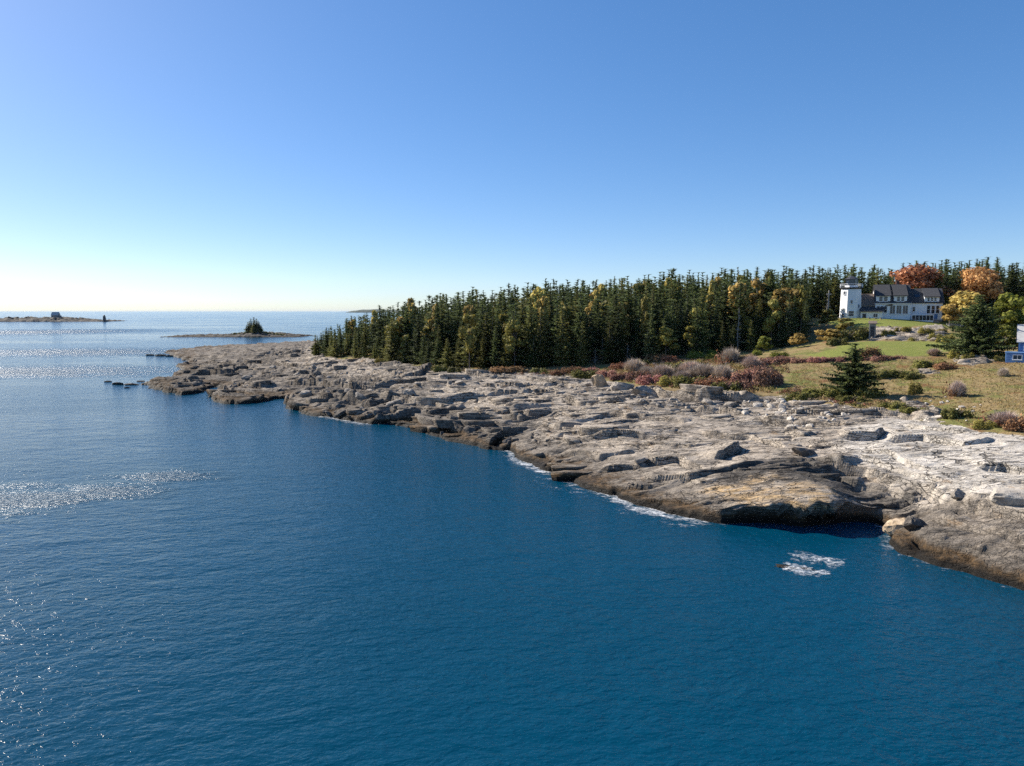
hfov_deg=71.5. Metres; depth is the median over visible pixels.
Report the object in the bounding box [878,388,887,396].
shrub
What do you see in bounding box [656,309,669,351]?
spruce tree
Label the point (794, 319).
spruce tree
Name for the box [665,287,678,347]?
spruce tree
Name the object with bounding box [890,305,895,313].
window
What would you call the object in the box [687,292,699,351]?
spruce tree
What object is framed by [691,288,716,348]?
spruce tree
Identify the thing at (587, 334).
spruce tree
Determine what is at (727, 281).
spruce tree
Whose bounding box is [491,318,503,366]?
spruce tree
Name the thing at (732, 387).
shrub
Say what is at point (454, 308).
spruce tree
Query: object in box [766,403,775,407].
boulder
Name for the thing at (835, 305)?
spruce tree
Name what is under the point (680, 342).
spruce tree
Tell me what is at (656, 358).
shrub
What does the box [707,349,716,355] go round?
shrub
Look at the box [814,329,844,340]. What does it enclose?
shrub
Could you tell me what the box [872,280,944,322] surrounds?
white house
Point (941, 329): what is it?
shrub
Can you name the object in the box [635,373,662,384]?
shrub
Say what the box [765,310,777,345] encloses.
spruce tree
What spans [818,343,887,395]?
spruce tree
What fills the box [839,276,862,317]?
white tower
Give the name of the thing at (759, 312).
spruce tree
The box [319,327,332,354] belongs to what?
spruce tree
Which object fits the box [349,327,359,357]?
spruce tree
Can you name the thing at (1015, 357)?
window
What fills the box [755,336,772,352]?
tree
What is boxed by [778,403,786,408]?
boulder
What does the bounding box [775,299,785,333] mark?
birch tree
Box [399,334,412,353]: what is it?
olive tree
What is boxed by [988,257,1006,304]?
spruce tree
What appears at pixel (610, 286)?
spruce tree
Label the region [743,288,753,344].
spruce tree
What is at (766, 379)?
shrub
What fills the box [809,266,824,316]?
spruce tree
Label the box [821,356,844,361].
shrub
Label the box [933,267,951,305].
spruce tree
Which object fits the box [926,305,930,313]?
window
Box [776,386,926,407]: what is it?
heath
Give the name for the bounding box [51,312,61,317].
island house
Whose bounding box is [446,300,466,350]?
spruce tree
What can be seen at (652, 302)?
spruce tree
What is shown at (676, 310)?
spruce tree
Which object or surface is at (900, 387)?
meadow grass
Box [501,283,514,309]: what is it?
spruce tree
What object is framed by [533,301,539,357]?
spruce tree
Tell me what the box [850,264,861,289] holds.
spruce tree
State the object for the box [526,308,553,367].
spruce tree
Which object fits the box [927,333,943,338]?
shrub
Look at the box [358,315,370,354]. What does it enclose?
spruce tree
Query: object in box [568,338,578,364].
spruce tree
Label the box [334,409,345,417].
boulder
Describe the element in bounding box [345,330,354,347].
spruce tree
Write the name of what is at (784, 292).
birch tree
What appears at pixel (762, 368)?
shrub
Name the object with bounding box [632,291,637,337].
spruce tree
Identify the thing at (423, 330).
birch tree
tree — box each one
[249,323,258,332]
[310,335,321,355]
[318,335,324,352]
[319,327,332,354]
[325,333,338,356]
[329,335,342,356]
[332,342,340,357]
[337,329,344,354]
[340,334,353,355]
[342,319,348,347]
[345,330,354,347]
[348,320,357,344]
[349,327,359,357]
[352,317,357,343]
[352,326,361,356]
[356,337,369,357]
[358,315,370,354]
[367,305,386,355]
[367,313,376,355]
[369,345,377,358]
[370,310,377,328]
[377,312,388,348]
[378,317,401,359]
[378,336,384,358]
[381,318,401,361]
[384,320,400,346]
[397,316,405,335]
[397,337,412,363]
[399,305,405,319]
[399,309,415,340]
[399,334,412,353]
[406,316,427,363]
[407,298,417,318]
[408,303,415,355]
[409,303,416,325]
[410,330,416,361]
[411,298,447,361]
[413,334,431,363]
[419,326,433,345]
[419,338,433,363]
[424,312,446,329]
[425,303,446,351]
[427,337,443,364]
[428,303,438,332]
[432,324,444,361]
[438,300,445,356]
[438,339,453,366]
[440,294,446,321]
[441,309,454,359]
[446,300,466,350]
[449,299,458,358]
[452,337,464,366]
[453,312,466,359]
[455,310,481,366]
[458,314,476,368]
[461,291,465,311]
[463,305,474,333]
[468,290,476,313]
[474,290,479,319]
[474,303,491,353]
[475,312,501,366]
[475,323,479,359]
[475,332,489,367]
[477,299,494,328]
[483,297,489,333]
[485,326,501,367]
[487,308,502,364]
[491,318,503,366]
[493,300,500,326]
[495,292,506,324]
[495,292,508,316]
[496,313,508,334]
[496,335,517,367]
[499,310,524,366]
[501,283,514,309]
[502,297,527,358]
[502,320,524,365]
[503,303,524,364]
[513,285,519,310]
[515,297,542,366]
[521,335,542,367]
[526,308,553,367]
[528,283,535,296]
[530,286,545,308]
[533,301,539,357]
[537,296,550,327]
[537,315,552,358]
[540,298,549,331]
[545,302,555,353]
[546,288,559,339]
[547,304,560,365]
[550,306,577,365]
[553,285,564,308]
[553,301,565,317]
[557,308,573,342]
[559,287,567,305]
[560,289,592,358]
[561,305,575,332]
[566,293,594,349]
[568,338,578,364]
[573,321,590,366]
[575,315,596,359]
[583,287,592,315]
[584,302,594,322]
[589,287,607,356]
[590,309,603,359]
[592,283,607,305]
[596,322,618,363]
[599,300,611,331]
[600,308,614,352]
[601,285,620,341]
[601,287,606,303]
[601,295,630,344]
[607,279,613,297]
[608,303,629,362]
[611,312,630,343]
[612,287,637,354]
[612,309,630,336]
[617,278,625,301]
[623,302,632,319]
[625,305,640,355]
[628,342,637,360]
[629,297,645,357]
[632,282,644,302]
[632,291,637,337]
[633,291,653,347]
[634,286,651,347]
[634,339,642,358]
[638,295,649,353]
[638,305,663,358]
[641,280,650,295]
[641,283,658,345]
[650,293,662,336]
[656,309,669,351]
[656,316,676,355]
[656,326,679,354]
[657,277,675,309]
[657,279,662,309]
[658,289,667,331]
[663,277,676,295]
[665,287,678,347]
[666,283,678,321]
[666,299,683,357]
[672,275,679,307]
[673,303,678,333]
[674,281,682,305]
[674,299,683,340]
[675,307,692,354]
[677,288,685,309]
[678,294,694,354]
[682,275,690,298]
[683,306,707,355]
[683,325,694,351]
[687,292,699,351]
[688,308,703,337]
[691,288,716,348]
[702,304,709,351]
[703,275,708,294]
[703,292,718,337]
[708,280,720,307]
[708,295,725,349]
[709,280,719,327]
[709,283,724,327]
[709,283,754,347]
[715,275,722,304]
[715,320,727,352]
[720,268,727,292]
[722,274,731,311]
[723,271,735,299]
[724,321,736,350]
[725,327,739,349]
[727,282,752,320]
[728,282,757,350]
[731,281,749,334]
[732,297,751,339]
[736,274,748,285]
[737,310,743,350]
[738,270,752,296]
[741,319,757,350]
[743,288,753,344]
[745,290,755,323]
[748,277,766,309]
[749,267,760,291]
[749,299,764,339]
[751,272,758,318]
[751,289,764,323]
[752,306,762,349]
[753,270,780,316]
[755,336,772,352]
[757,292,778,342]
[762,299,783,343]
[764,271,773,294]
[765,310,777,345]
[770,287,800,331]
[774,272,780,295]
[774,286,780,341]
[774,315,786,347]
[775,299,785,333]
[776,295,796,345]
[779,272,787,287]
[784,283,819,333]
[786,273,795,332]
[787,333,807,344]
[789,269,813,329]
[789,296,801,336]
[790,278,809,328]
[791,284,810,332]
[799,300,809,342]
[802,271,810,297]
[807,265,821,317]
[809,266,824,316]
[813,278,822,316]
[818,275,840,314]
[818,308,837,329]
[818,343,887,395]
[819,273,840,301]
[820,269,833,314]
[826,268,831,289]
[834,264,842,315]
[835,318,854,330]
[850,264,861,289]
[858,267,868,293]
[865,268,875,293]
[869,268,882,290]
[878,275,890,284]
[889,263,952,295]
[924,294,1017,358]
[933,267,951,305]
[937,259,951,285]
[939,304,965,324]
[942,271,948,299]
[942,290,981,316]
[943,275,950,302]
[947,272,959,303]
[948,269,954,294]
[949,267,963,291]
[950,266,1006,301]
[983,270,993,307]
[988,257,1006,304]
[988,292,1023,340]
[991,270,1007,301]
[995,324,1017,351]
[1002,263,1023,296]
[1014,262,1022,308]
[1018,269,1023,295]
[1018,278,1023,294]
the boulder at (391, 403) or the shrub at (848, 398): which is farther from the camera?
the boulder at (391, 403)
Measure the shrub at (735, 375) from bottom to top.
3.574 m
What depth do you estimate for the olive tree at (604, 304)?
195.07 m
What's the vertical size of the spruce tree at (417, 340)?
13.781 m
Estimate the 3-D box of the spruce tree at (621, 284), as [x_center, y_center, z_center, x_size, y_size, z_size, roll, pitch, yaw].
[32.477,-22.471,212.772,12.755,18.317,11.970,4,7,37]
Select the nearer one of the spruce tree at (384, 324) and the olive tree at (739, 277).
the spruce tree at (384, 324)
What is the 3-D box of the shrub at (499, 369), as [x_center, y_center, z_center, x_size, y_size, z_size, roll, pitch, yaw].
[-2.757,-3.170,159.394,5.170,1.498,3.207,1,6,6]
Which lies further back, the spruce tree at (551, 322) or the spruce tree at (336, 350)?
the spruce tree at (336, 350)
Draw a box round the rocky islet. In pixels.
[161,331,312,336]
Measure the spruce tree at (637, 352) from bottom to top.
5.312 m
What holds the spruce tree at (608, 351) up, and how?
on the rocky headland
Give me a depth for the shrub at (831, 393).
106.17 m
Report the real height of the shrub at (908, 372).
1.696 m
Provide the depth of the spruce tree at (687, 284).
220.82 m
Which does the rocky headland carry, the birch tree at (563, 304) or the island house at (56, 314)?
the birch tree at (563, 304)
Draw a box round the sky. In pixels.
[0,0,1023,310]
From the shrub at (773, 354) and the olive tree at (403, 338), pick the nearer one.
the shrub at (773, 354)
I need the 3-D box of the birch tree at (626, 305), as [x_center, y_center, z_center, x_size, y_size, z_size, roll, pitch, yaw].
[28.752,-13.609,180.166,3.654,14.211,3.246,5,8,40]
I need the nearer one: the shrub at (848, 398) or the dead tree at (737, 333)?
the shrub at (848, 398)
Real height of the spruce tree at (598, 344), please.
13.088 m
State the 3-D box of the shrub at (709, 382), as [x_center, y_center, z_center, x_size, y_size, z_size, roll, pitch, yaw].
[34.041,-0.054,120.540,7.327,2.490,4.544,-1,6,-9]
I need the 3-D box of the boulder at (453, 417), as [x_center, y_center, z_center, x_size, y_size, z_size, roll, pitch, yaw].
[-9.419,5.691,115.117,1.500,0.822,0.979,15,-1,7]
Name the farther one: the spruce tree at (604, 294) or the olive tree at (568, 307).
the spruce tree at (604, 294)
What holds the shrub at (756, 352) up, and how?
on the rocky headland
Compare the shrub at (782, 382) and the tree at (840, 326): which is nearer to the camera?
the shrub at (782, 382)
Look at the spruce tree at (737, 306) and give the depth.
186.18 m
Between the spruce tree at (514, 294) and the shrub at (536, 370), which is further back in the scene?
the spruce tree at (514, 294)
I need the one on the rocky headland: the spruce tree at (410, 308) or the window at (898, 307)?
the spruce tree at (410, 308)
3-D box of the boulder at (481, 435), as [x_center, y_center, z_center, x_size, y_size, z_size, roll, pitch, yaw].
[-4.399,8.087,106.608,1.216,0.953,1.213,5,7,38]
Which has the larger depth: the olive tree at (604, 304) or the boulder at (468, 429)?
the olive tree at (604, 304)
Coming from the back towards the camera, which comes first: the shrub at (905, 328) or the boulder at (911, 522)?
the shrub at (905, 328)
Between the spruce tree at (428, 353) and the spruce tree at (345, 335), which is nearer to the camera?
the spruce tree at (428, 353)
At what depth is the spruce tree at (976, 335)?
132.99 m
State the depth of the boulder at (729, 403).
106.18 m
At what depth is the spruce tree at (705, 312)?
180.94 m
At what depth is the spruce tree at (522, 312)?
178.97 m
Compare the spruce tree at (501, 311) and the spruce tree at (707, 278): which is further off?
the spruce tree at (707, 278)
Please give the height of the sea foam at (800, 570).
0.100 m
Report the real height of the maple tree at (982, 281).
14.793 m
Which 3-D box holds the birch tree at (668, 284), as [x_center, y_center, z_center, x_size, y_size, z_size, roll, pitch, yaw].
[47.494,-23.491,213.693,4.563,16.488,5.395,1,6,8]
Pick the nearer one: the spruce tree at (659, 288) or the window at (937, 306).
the window at (937, 306)
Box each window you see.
[848,311,853,316]
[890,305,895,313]
[896,305,901,313]
[902,305,907,313]
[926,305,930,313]
[931,305,934,313]
[935,305,939,313]
[1012,355,1021,359]
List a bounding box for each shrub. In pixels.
[374,358,384,362]
[431,365,448,371]
[447,366,460,372]
[489,366,508,371]
[508,366,526,372]
[529,367,547,373]
[549,369,566,375]
[561,367,584,373]
[571,369,597,377]
[581,367,599,372]
[595,369,615,377]
[608,362,626,368]
[609,370,633,380]
[622,356,645,370]
[629,369,651,378]
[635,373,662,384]
[636,366,653,373]
[643,353,671,361]
[647,362,675,376]
[657,375,678,385]
[660,355,678,361]
[660,362,682,371]
[670,368,694,377]
[672,374,706,385]
[676,359,702,364]
[676,360,701,371]
[680,362,716,378]
[685,350,703,359]
[694,376,728,385]
[702,353,716,359]
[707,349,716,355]
[709,362,735,378]
[710,380,743,390]
[714,347,740,363]
[725,377,754,390]
[730,366,763,382]
[734,353,757,361]
[740,355,762,368]
[744,365,771,372]
[751,366,781,386]
[752,349,762,355]
[759,357,777,366]
[768,355,788,358]
[769,350,789,357]
[769,355,802,363]
[772,371,783,384]
[781,396,798,400]
[786,391,821,399]
[800,388,832,394]
[807,356,827,362]
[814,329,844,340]
[815,387,853,397]
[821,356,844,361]
[826,337,850,345]
[834,395,869,401]
[836,328,865,341]
[847,326,868,338]
[851,386,881,398]
[857,345,883,356]
[861,356,879,361]
[865,369,900,378]
[874,354,892,360]
[877,401,909,408]
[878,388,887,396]
[881,329,895,335]
[881,368,912,376]
[889,355,905,358]
[894,326,911,331]
[897,371,925,379]
[899,406,928,412]
[907,380,922,394]
[912,359,945,367]
[917,327,934,333]
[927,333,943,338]
[927,347,942,355]
[932,362,958,369]
[934,327,948,332]
[935,333,955,342]
[940,406,977,418]
[942,378,969,396]
[947,349,963,357]
[955,353,975,358]
[970,418,999,429]
[978,408,1020,426]
[992,355,1004,361]
[996,367,1009,376]
[1002,413,1023,431]
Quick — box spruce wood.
[316,257,1023,365]
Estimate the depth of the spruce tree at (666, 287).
205.81 m
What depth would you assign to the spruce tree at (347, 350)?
227.84 m
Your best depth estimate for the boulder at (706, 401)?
106.95 m
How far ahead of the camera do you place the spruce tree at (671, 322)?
170.55 m
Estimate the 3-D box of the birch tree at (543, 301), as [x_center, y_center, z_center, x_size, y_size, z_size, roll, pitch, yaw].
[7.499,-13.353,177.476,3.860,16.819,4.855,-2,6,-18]
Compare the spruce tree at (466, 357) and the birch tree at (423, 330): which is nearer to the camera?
the spruce tree at (466, 357)
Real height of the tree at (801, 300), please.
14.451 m
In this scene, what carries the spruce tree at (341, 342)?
on the rocky headland
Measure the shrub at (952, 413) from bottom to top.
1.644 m
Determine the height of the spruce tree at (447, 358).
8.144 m
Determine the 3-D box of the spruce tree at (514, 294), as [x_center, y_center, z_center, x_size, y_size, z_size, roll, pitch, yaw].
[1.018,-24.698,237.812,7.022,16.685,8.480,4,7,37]
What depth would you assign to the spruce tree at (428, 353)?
182.17 m
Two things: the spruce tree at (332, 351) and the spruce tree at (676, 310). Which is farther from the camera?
the spruce tree at (332, 351)
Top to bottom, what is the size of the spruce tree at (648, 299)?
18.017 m
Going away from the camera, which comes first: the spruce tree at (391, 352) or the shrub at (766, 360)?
the shrub at (766, 360)
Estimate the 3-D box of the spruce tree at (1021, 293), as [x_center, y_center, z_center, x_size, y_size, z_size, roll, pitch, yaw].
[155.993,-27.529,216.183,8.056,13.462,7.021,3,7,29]
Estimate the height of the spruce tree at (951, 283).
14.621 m
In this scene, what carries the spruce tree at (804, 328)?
on the rocky headland
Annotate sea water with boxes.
[0,311,1023,765]
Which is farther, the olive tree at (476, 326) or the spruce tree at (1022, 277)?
the spruce tree at (1022, 277)
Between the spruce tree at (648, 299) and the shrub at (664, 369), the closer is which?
the shrub at (664, 369)
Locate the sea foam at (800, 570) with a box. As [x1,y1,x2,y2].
[784,563,828,573]
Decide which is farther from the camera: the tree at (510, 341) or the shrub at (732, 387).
the tree at (510, 341)
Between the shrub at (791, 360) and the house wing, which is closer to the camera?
the shrub at (791, 360)
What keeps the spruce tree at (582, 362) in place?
on the rocky headland
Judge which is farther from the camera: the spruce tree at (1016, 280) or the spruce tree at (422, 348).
the spruce tree at (1016, 280)
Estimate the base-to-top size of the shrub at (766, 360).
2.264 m
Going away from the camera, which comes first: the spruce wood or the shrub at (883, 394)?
the shrub at (883, 394)
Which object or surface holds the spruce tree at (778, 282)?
on the rocky headland
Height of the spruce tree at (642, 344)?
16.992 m
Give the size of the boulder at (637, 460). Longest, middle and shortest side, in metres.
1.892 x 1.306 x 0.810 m
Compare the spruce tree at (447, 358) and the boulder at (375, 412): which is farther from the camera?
the spruce tree at (447, 358)
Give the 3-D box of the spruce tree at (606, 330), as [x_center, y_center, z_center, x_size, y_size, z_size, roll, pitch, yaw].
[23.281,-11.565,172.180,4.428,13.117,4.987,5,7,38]
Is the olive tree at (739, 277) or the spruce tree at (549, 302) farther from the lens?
the olive tree at (739, 277)
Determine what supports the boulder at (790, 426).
on the rocky headland
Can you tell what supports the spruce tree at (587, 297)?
on the rocky headland
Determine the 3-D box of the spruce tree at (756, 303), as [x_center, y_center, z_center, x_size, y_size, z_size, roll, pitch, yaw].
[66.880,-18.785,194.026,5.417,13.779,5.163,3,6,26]
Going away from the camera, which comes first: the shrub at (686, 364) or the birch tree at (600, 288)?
the shrub at (686, 364)
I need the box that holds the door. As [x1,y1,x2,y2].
[870,326,874,335]
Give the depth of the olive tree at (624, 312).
175.89 m
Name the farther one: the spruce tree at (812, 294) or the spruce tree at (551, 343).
the spruce tree at (812, 294)
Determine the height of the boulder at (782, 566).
0.907 m
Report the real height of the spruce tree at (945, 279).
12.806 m
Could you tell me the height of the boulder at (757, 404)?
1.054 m
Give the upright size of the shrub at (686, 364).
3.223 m
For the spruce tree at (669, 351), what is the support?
on the rocky headland
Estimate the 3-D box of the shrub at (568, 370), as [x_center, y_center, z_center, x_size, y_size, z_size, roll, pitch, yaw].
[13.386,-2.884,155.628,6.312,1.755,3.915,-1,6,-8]
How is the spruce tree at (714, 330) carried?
on the rocky headland
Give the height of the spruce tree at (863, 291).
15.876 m
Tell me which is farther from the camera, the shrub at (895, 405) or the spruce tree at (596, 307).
the spruce tree at (596, 307)
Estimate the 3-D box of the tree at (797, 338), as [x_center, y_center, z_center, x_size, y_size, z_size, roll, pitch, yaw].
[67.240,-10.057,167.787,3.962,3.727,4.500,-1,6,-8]
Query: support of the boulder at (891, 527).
on the rocky headland
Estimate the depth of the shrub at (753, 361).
137.63 m
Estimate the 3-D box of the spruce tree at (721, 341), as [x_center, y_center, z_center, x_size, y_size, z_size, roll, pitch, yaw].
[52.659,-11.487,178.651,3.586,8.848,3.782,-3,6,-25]
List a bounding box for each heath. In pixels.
[431,363,570,375]
[579,356,789,392]
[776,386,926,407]
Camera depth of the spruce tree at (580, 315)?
169.92 m
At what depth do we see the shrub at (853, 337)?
163.53 m
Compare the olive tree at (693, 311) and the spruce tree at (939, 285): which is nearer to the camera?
the olive tree at (693, 311)
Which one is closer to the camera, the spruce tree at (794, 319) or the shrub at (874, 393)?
the shrub at (874, 393)
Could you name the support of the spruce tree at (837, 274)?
on the rocky headland
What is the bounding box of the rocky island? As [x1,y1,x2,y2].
[0,316,124,321]
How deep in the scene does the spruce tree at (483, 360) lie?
173.49 m
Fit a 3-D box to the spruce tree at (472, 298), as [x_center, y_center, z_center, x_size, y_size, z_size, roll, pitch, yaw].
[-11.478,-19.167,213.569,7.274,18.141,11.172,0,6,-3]
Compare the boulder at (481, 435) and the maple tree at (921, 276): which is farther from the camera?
the maple tree at (921, 276)
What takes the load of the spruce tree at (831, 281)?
on the rocky headland
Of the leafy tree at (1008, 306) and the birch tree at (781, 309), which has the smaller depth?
the leafy tree at (1008, 306)
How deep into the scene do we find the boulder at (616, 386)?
125.35 m
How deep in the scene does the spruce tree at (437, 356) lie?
179.69 m
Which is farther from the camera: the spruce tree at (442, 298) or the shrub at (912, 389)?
the spruce tree at (442, 298)
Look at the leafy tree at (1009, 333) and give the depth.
136.40 m
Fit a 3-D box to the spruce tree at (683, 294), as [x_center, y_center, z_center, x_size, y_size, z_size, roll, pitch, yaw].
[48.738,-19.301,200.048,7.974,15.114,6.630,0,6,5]
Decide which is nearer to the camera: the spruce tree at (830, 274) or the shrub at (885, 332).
the shrub at (885, 332)
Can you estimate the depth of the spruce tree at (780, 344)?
179.65 m
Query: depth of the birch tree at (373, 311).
234.73 m
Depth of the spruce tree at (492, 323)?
178.46 m
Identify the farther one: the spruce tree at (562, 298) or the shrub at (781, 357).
the spruce tree at (562, 298)
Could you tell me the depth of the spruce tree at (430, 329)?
190.16 m
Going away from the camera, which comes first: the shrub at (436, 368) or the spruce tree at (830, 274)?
the shrub at (436, 368)
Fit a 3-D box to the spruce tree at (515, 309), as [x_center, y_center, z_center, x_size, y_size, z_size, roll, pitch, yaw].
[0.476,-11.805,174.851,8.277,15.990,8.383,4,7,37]
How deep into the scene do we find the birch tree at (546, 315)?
176.68 m
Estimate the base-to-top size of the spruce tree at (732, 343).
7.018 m
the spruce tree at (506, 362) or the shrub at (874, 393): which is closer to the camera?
the shrub at (874, 393)
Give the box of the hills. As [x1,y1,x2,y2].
[345,309,399,312]
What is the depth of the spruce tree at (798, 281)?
185.45 m
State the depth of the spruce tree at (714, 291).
196.97 m
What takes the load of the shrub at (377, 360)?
on the rocky headland
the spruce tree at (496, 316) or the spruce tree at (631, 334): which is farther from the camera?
the spruce tree at (496, 316)
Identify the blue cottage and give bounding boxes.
[1005,324,1023,362]
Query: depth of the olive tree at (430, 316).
197.11 m
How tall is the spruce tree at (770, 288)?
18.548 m
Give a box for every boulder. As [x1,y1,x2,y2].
[187,375,198,379]
[192,381,204,386]
[241,374,252,378]
[299,390,311,397]
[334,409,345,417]
[355,392,364,397]
[372,410,382,415]
[386,401,394,405]
[402,389,416,395]
[449,415,457,419]
[464,425,475,433]
[478,434,487,437]
[543,382,551,386]
[591,374,607,386]
[609,381,633,390]
[631,385,657,397]
[634,457,647,463]
[702,399,711,404]
[723,401,736,406]
[741,410,748,414]
[753,402,762,406]
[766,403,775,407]
[774,564,814,570]
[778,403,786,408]
[786,424,794,428]
[791,447,815,456]
[882,518,905,535]
[903,515,925,529]
[950,488,965,499]
[988,487,1023,506]
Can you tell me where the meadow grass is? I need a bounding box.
[600,357,1023,427]
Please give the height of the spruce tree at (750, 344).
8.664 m
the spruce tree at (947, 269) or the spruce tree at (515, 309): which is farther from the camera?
the spruce tree at (947, 269)
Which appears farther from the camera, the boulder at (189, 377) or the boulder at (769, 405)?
the boulder at (189, 377)
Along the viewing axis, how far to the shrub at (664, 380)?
126.89 m
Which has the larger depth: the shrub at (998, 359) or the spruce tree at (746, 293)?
the spruce tree at (746, 293)
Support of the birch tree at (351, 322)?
on the rocky headland
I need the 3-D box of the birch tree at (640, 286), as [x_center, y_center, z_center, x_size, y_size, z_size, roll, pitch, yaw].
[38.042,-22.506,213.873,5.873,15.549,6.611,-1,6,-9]
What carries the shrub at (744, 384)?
on the rocky headland
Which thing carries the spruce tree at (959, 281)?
on the rocky headland
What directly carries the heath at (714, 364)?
on the rocky headland
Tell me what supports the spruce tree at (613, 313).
on the rocky headland
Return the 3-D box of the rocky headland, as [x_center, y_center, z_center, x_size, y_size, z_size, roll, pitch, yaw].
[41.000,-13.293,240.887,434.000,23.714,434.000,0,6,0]
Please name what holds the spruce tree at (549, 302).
on the rocky headland
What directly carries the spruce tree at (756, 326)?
on the rocky headland
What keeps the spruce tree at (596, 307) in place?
on the rocky headland
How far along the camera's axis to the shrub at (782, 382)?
120.35 m
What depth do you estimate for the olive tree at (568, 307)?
178.10 m
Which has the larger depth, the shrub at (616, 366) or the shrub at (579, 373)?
the shrub at (616, 366)
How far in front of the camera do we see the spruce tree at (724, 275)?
220.86 m
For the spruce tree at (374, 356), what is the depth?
205.79 m
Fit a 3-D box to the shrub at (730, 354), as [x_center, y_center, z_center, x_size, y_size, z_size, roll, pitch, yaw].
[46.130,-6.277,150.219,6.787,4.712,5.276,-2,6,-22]
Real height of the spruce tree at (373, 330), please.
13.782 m
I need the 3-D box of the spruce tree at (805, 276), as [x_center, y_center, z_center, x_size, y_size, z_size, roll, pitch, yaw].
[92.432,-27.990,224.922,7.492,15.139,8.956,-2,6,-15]
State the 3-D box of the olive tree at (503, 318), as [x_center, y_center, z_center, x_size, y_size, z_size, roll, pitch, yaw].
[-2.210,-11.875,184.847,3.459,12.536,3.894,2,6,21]
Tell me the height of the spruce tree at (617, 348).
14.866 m
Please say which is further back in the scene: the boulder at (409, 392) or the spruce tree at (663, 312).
the spruce tree at (663, 312)
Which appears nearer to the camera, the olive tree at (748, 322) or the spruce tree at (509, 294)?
the olive tree at (748, 322)
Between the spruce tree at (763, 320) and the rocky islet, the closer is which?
the spruce tree at (763, 320)
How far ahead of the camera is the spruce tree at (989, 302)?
215.42 m
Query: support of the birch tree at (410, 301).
on the rocky headland
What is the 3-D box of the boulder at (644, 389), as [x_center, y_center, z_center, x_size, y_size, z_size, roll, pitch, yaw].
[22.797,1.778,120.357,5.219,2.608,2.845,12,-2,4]
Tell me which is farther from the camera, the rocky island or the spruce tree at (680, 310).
the rocky island
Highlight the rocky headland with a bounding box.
[141,313,1023,590]
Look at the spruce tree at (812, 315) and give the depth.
186.93 m
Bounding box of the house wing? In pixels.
[859,294,892,318]
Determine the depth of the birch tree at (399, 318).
202.00 m
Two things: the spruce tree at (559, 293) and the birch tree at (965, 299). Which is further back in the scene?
the spruce tree at (559, 293)
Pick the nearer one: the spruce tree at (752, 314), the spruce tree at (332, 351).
the spruce tree at (752, 314)
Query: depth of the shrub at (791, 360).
140.86 m
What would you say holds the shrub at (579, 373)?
on the rocky headland
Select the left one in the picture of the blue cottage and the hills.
the hills
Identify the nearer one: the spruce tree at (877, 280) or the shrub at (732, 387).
the shrub at (732, 387)
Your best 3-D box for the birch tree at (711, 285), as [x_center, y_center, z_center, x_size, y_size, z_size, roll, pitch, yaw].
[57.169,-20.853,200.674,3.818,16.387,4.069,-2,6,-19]
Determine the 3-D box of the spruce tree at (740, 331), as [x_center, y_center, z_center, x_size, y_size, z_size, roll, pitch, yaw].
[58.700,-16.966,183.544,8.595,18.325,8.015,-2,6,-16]
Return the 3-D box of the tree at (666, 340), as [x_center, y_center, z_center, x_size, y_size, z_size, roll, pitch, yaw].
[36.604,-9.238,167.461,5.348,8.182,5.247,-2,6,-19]
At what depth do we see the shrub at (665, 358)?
162.36 m
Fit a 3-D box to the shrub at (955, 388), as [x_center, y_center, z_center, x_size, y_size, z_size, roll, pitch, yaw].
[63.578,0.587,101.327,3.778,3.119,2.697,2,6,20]
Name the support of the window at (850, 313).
in the white tower
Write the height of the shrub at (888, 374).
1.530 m
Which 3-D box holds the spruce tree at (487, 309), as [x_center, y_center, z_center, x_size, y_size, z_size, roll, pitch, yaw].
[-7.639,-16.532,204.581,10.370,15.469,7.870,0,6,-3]
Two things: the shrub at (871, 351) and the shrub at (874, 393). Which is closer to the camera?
the shrub at (874, 393)
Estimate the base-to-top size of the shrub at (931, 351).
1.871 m
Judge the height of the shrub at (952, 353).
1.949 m
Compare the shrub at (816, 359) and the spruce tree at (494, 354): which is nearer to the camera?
the shrub at (816, 359)
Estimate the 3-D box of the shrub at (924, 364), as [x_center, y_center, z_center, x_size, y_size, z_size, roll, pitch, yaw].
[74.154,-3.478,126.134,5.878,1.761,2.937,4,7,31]
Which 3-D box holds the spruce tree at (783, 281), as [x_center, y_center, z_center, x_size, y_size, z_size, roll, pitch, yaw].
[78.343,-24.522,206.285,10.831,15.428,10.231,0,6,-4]
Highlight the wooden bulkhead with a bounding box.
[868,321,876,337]
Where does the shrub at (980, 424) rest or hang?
on the rocky headland
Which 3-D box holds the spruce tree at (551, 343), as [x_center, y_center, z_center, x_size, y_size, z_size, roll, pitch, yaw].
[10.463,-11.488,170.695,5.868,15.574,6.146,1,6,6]
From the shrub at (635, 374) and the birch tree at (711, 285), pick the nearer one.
the shrub at (635, 374)
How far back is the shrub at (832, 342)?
155.47 m
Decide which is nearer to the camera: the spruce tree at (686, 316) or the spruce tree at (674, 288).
the spruce tree at (686, 316)
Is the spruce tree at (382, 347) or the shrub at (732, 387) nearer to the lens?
the shrub at (732, 387)
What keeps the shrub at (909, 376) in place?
on the rocky headland
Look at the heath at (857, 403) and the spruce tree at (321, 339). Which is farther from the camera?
the spruce tree at (321, 339)
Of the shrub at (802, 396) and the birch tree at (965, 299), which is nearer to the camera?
the shrub at (802, 396)
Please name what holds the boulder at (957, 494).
on the rocky headland
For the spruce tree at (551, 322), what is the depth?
175.60 m
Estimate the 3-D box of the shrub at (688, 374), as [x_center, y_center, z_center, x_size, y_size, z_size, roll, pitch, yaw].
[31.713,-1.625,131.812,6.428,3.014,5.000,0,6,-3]
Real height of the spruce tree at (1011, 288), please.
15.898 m
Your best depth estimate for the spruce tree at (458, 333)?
179.57 m
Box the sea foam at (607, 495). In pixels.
[334,418,704,521]

